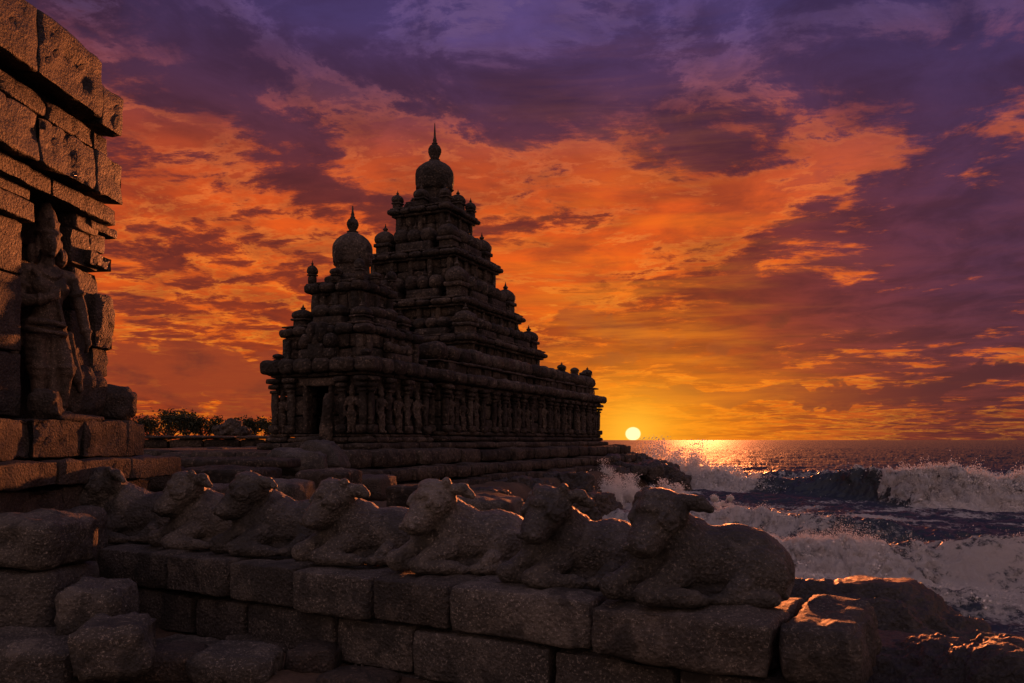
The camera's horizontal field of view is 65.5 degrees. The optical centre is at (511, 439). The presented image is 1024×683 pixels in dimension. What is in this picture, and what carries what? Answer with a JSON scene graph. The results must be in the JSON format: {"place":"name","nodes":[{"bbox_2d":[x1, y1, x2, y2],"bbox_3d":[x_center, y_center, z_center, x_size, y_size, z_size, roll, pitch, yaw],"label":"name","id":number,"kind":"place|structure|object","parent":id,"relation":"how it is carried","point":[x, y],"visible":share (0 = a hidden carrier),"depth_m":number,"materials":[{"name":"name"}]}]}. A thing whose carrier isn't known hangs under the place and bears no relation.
{"place":"outdoors","nodes":[
{"label":"outdoors","id":0,"kind":"place"},
{"bbox_2d":[143,466,185,491],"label":"stone block","id":1,"kind":"structure","parent":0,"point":[158,483],"depth_m":12.04,"materials":[{"name":"stone"}]},
{"bbox_2d":[72,448,647,682],"bbox_3d":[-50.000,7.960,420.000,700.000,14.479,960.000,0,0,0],"label":"ground","id":2,"kind":"structure","parent":0,"point":[517,489],"depth_m":20.56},
{"bbox_2d":[0,626,78,682],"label":"stone block","id":3,"kind":"structure","parent":2,"relation":"on","point":[35,655],"depth_m":6.25,"materials":[{"name":"stone"}]},
{"bbox_2d":[54,576,139,635],"bbox_3d":[-3.620,1.480,6.972,0.598,0.521,0.656,0,0,0],"label":"stone block","id":4,"kind":"object","parent":3,"relation":"on","point":[81,602],"depth_m":6.72,"materials":[{"name":"stone"}]},
{"bbox_2d":[0,561,98,627],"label":"stone block","id":5,"kind":"structure","parent":2,"relation":"on","point":[27,598],"depth_m":6.92,"materials":[{"name":"stone"}]},
{"bbox_2d":[0,508,98,571],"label":"stone block","id":6,"kind":"structure","parent":5,"relation":"on","point":[40,539],"depth_m":6.97,"materials":[{"name":"stone"}]},
{"bbox_2d":[0,0,181,512],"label":"ruined shrine","id":7,"kind":"object","parent":2,"relation":"on","point":[67,412],"visible":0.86,"depth_m":9.15,"materials":[{"name":"stone"}]},
{"bbox_2d":[67,612,157,682],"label":"stone block","id":8,"kind":"object","parent":2,"relation":"on","point":[108,648],"depth_m":6.14,"materials":[{"name":"stone"}]},
{"bbox_2d":[130,413,166,435],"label":"tree","id":9,"kind":"object","parent":2,"relation":"on","point":[147,428],"visible":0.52,"depth_m":75.17,"materials":[{"name":"green plant"}]},
{"bbox_2d":[128,641,208,682],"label":"stone block","id":10,"kind":"structure","parent":2,"relation":"on","point":[171,659],"depth_m":6.46,"materials":[{"name":"stone"}]},
{"bbox_2d":[146,407,195,439],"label":"tree","id":11,"kind":"object","parent":2,"relation":"on","point":[167,418],"visible":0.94,"depth_m":69.89,"materials":[{"name":"green plant"}]},
{"bbox_2d":[160,453,190,457],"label":"stone block","id":12,"kind":"structure","parent":2,"relation":"on","point":[180,455],"depth_m":26.13,"materials":[{"name":"stone"}]},
{"bbox_2d":[168,408,207,435],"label":"tree","id":13,"kind":"object","parent":2,"relation":"on","point":[194,413],"visible":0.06,"depth_m":73.78,"materials":[{"name":"green plant"}]},
{"bbox_2d":[156,634,220,642],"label":"stone block","id":14,"kind":"structure","parent":2,"relation":"on","point":[182,637],"depth_m":7.41,"materials":[{"name":"stone"}]},
{"bbox_2d":[183,415,225,439],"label":"tree","id":15,"kind":"object","parent":2,"relation":"on","point":[198,425],"visible":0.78,"depth_m":70.99,"materials":[{"name":"green plant"}]},
{"bbox_2d":[200,640,219,645],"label":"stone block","id":16,"kind":"structure","parent":2,"relation":"on","point":[209,643],"depth_m":7.23,"materials":[{"name":"stone"}]},
{"bbox_2d":[144,435,276,448],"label":"enclosure wall","id":17,"kind":"structure","parent":2,"relation":"on","point":[165,441],"depth_m":45.42,"materials":[{"name":"stone"}]},
{"bbox_2d":[211,483,228,493],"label":"stone block","id":18,"kind":"structure","parent":2,"relation":"on","point":[220,487],"depth_m":12.97,"materials":[{"name":"stone"}]},
{"bbox_2d":[211,418,252,435],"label":"boulder","id":19,"kind":"object","parent":2,"relation":"on","point":[231,427],"visible":0.83,"depth_m":61.44,"materials":[{"name":"stone"}]},
{"bbox_2d":[185,465,281,483],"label":"stone block","id":20,"kind":"structure","parent":2,"relation":"on","point":[224,474],"depth_m":15.09,"materials":[{"name":"stone"}]},
{"bbox_2d":[186,640,283,682],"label":"stone block","id":21,"kind":"object","parent":2,"relation":"on","point":[236,661],"depth_m":6.41,"materials":[{"name":"stone"}]},
{"bbox_2d":[181,456,300,468],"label":"stone block","id":22,"kind":"structure","parent":2,"relation":"on","point":[277,462],"depth_m":19.04,"materials":[{"name":"stone"}]},
{"bbox_2d":[234,415,268,434],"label":"tree","id":23,"kind":"object","parent":2,"relation":"on","point":[254,425],"visible":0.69,"depth_m":74.15,"materials":[{"name":"green plant"}]},
{"bbox_2d":[225,633,287,653],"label":"stone block","id":24,"kind":"structure","parent":2,"relation":"on","point":[239,637],"depth_m":7.49,"materials":[{"name":"stone"}]},
{"bbox_2d":[111,664,401,682],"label":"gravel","id":25,"kind":"structure","parent":2,"relation":"on","point":[362,665],"depth_m":6.62,"materials":[{"name":"gravel"}]},
{"bbox_2d":[256,414,271,435],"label":"tree","id":26,"kind":"object","parent":2,"relation":"on","point":[266,433],"visible":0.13,"depth_m":76.91,"materials":[{"name":"green plant"}]},
{"bbox_2d":[274,478,314,500],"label":"stone block","id":27,"kind":"structure","parent":2,"relation":"on","point":[297,489],"depth_m":13.70,"materials":[{"name":"stone"}]},
{"bbox_2d":[266,447,327,475],"bbox_3d":[-5.688,0.593,20.985,1.672,0.811,1.103,0,0,0],"label":"boulder","id":28,"kind":"object","parent":2,"relation":"on","point":[313,460],"visible":0.66,"depth_m":20.61,"materials":[{"name":"stone"}]},
{"bbox_2d":[284,640,341,672],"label":"stone block","id":29,"kind":"structure","parent":2,"relation":"on","point":[313,656],"depth_m":6.71,"materials":[{"name":"stone"}]},
{"bbox_2d":[299,439,350,468],"bbox_3d":[-5.255,0.448,22.025,1.501,0.929,0.963,0,0,6],"label":"boulder","id":30,"kind":"object","parent":2,"relation":"on","point":[337,457],"visible":0.48,"depth_m":21.68,"materials":[{"name":"stone"}]},
{"bbox_2d":[295,467,362,489],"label":"stone block","id":31,"kind":"structure","parent":2,"relation":"on","point":[318,476],"depth_m":15.57,"materials":[{"name":"brown stone"}]},
{"bbox_2d":[34,444,638,484],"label":"stone terrace","id":32,"kind":"structure","parent":2,"relation":"on","point":[468,466],"depth_m":29.89,"materials":[{"name":"stone"}]},
{"bbox_2d":[207,447,227,448],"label":"stone block","id":33,"kind":"structure","parent":32,"relation":"on","point":[218,448],"depth_m":34.47,"materials":[{"name":"stone"}]},
{"bbox_2d":[257,206,440,449],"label":"temple","id":34,"kind":"structure","parent":32,"relation":"on","point":[351,369],"depth_m":27.78,"materials":[{"name":"stone"}]},
{"bbox_2d":[319,123,608,448],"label":"temple","id":35,"kind":"structure","parent":32,"relation":"on","point":[495,384],"depth_m":39.66,"materials":[{"name":"stone"}]},
{"bbox_2d":[316,665,401,682],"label":"stone block","id":36,"kind":"structure","parent":2,"relation":"on","point":[354,674],"depth_m":6.37,"materials":[{"name":"stone"}]},
{"bbox_2d":[362,474,396,500],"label":"stone block","id":37,"kind":"structure","parent":2,"relation":"on","point":[377,485],"depth_m":17.02,"materials":[{"name":"stone"}]},
{"bbox_2d":[386,484,417,507],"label":"stone block","id":38,"kind":"structure","parent":2,"relation":"on","point":[397,495],"depth_m":15.07,"materials":[{"name":"brown stone"}]},
{"bbox_2d":[97,542,881,682],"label":"stone parapet","id":39,"kind":"structure","parent":2,"relation":"on","point":[469,627],"depth_m":6.16,"materials":[{"name":"stone"}]},
{"bbox_2d":[62,505,107,561],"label":"stone block","id":40,"kind":"structure","parent":39,"relation":"on","point":[99,514],"depth_m":8.55,"materials":[{"name":"stone"}]},
{"bbox_2d":[79,466,169,543],"bbox_3d":[-4.357,0.729,9.197,1.445,0.860,0.799,0,0,-8],"label":"bull statue","id":41,"kind":"object","parent":39,"relation":"on","point":[120,499],"visible":0.45,"depth_m":9.00,"materials":[{"name":"stone"}]},
{"bbox_2d":[147,470,231,550],"bbox_3d":[-3.229,0.738,8.649,1.367,0.841,0.756,0,0,-4],"label":"bull statue","id":42,"kind":"object","parent":39,"relation":"on","point":[186,502],"visible":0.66,"depth_m":8.45,"materials":[{"name":"stone"}]},
{"bbox_2d":[209,470,314,556],"bbox_3d":[-2.379,0.732,8.184,1.380,0.854,0.764,0,0,-6],"label":"bull statue","id":43,"kind":"object","parent":39,"relation":"on","point":[262,513],"visible":0.73,"depth_m":7.99,"materials":[{"name":"stone"}]},
{"bbox_2d":[291,477,409,565],"bbox_3d":[-1.409,0.757,7.604,1.347,0.805,0.738,0,0,-3],"label":"bull statue","id":44,"kind":"object","parent":39,"relation":"on","point":[346,522],"visible":0.75,"depth_m":7.41,"materials":[{"name":"stone"}]},
{"bbox_2d":[386,477,522,574],"bbox_3d":[-0.428,0.741,7.086,1.370,0.837,0.776,0,0,-2],"label":"bull statue","id":45,"kind":"object","parent":39,"relation":"on","point":[445,528],"visible":0.79,"depth_m":6.88,"materials":[{"name":"stone"}]},
{"bbox_2d":[496,483,630,588],"bbox_3d":[0.533,0.750,6.440,1.322,0.819,0.711,0,0,-7],"label":"bull statue","id":46,"kind":"object","parent":39,"relation":"on","point":[565,542],"visible":0.73,"depth_m":6.26,"materials":[{"name":"stone"}]},
{"bbox_2d":[599,486,794,608],"bbox_3d":[1.348,0.749,5.786,1.431,0.821,0.793,0,0,2],"label":"bull statue","id":47,"kind":"object","parent":39,"relation":"on","point":[679,555],"visible":0.99,"depth_m":5.59,"materials":[{"name":"stone"}]},
{"bbox_2d":[457,493,522,516],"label":"stone block","id":48,"kind":"structure","parent":2,"relation":"on","point":[486,502],"depth_m":13.05,"materials":[{"name":"stone"}]},
{"bbox_2d":[470,486,523,501],"bbox_3d":[-0.812,3.128,25.931,3.485,3.203,3.311,0,0,0],"label":"boulder","id":49,"kind":"object","parent":2,"relation":"on","point":[497,490],"visible":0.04,"depth_m":25.80,"materials":[{"name":"brown stone"}]},
{"bbox_2d":[492,475,555,489],"bbox_3d":[0.230,3.296,30.987,3.963,3.822,3.977,0,0,-37],"label":"boulder","id":50,"kind":"object","parent":2,"relation":"on","point":[530,482],"visible":0.05,"depth_m":30.34,"materials":[{"name":"brown stone"}]},
{"bbox_2d":[524,498,602,520],"bbox_3d":[1.452,3.047,27.085,3.397,2.350,3.181,0,0,0],"label":"boulder","id":51,"kind":"object","parent":2,"relation":"on","point":[594,514],"visible":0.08,"depth_m":26.31,"materials":[{"name":"brown stone"}]},
{"bbox_2d":[543,471,601,492],"bbox_3d":[2.389,3.043,34.928,4.008,3.380,3.983,0,0,0],"label":"boulder","id":52,"kind":"object","parent":2,"relation":"on","point":[573,480],"visible":0.2,"depth_m":34.04,"materials":[{"name":"brown stone"}]},
{"bbox_2d":[587,491,625,516],"bbox_3d":[3.376,3.062,31.989,2.741,1.969,2.420,0,0,0],"label":"boulder","id":53,"kind":"object","parent":2,"relation":"on","point":[606,503],"visible":0.21,"depth_m":31.30,"materials":[{"name":"brown stone"}]},
{"bbox_2d":[605,453,620,461],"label":"boulder","id":54,"kind":"object","parent":2,"relation":"on","point":[617,457],"visible":0.45,"depth_m":45.80,"materials":[{"name":"stone"}]},
{"bbox_2d":[592,465,637,487],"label":"boulder","id":55,"kind":"object","parent":2,"relation":"on","point":[623,470],"visible":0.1,"depth_m":42.36,"materials":[{"name":"brown stone"}]},
{"bbox_2d":[629,464,646,475],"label":"boulder","id":56,"kind":"object","parent":2,"relation":"on","point":[638,469],"visible":0.78,"depth_m":44.57,"materials":[{"name":"stone"}]},
{"bbox_2d":[626,452,652,461],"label":"boulder","id":57,"kind":"object","parent":2,"relation":"on","point":[641,456],"visible":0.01,"depth_m":51.82,"materials":[{"name":"stone"}]},
{"bbox_2d":[638,459,663,481],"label":"boulder","id":58,"kind":"object","parent":2,"relation":"on","point":[655,468],"visible":0.72,"depth_m":45.15,"materials":[{"name":"stone"}]},
{"bbox_2d":[632,459,691,486],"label":"boulder","id":59,"kind":"object","parent":2,"relation":"on","point":[689,477],"visible":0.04,"depth_m":49.59,"materials":[{"name":"stone"}]},
{"bbox_2d":[646,469,692,490],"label":"boulder","id":60,"kind":"object","parent":2,"relation":"on","point":[678,476],"visible":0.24,"depth_m":46.51,"materials":[{"name":"brown stone"}]},
{"bbox_2d":[662,463,679,472],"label":"boulder","id":61,"kind":"object","parent":60,"relation":"on","point":[669,467],"visible":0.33,"depth_m":46.98,"materials":[{"name":"stone"}]},
{"bbox_2d":[790,575,998,639],"bbox_3d":[3.168,2.408,8.060,3.739,2.050,2.626,0,0,0],"label":"boulder","id":62,"kind":"object","parent":2,"relation":"on","point":[909,605],"visible":0.2,"depth_m":7.64,"materials":[{"name":"brown stone"}]},
{"bbox_2d":[865,629,929,682],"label":"boulder","id":63,"kind":"object","parent":2,"relation":"on","point":[891,654],"visible":0.11,"depth_m":6.17,"materials":[{"name":"brown stone"}]},
{"bbox_2d":[872,633,1023,682],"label":"boulder","id":64,"kind":"object","parent":2,"relation":"on","point":[941,658],"visible":0.9,"depth_m":5.69,"materials":[{"name":"brown stone"}]},
{"bbox_2d":[26,0,1023,439],"label":"sky","id":65,"kind":"structure","parent":0,"point":[746,219],"materials":[{"name":"orange"}]},
{"bbox_2d":[602,440,1023,636],"bbox_3d":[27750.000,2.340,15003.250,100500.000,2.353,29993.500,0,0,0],"label":"sea","id":66,"kind":"structure","parent":0,"point":[808,469],"depth_m":36.93,"materials":[{"name":"blue liquid"}]},
{"bbox_2d":[589,434,766,509],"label":"sea spray","id":67,"kind":"object","parent":66,"relation":"on","point":[627,493],"visible":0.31,"depth_m":40.08,"materials":[{"name":"white liquid"}]},
{"bbox_2d":[611,506,887,529],"bbox_3d":[8.661,2.779,27.816,11.818,1.084,2.001,0,0,31],"label":"foam","id":68,"kind":"object","parent":66,"relation":"on","point":[756,508],"visible":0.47,"depth_m":28.33,"materials":[{"name":"white"}]},
{"bbox_2d":[627,450,1023,623],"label":"wave spray","id":69,"kind":"object","parent":66,"relation":"on","point":[982,476],"visible":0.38,"depth_m":36.92,"materials":[{"name":"white liquid"}]},
{"bbox_2d":[685,462,1020,506],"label":"foam","id":70,"kind":"object","parent":66,"relation":"on","point":[741,477],"visible":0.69,"depth_m":41.06,"materials":[{"name":"white"}]},
{"bbox_2d":[770,534,1010,610],"bbox_3d":[10.838,2.672,16.535,18.161,1.136,5.085,0,0,13],"label":"foam","id":71,"kind":"object","parent":66,"relation":"on","point":[879,566],"visible":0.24,"depth_m":17.38,"materials":[{"name":"white"}]}
]}

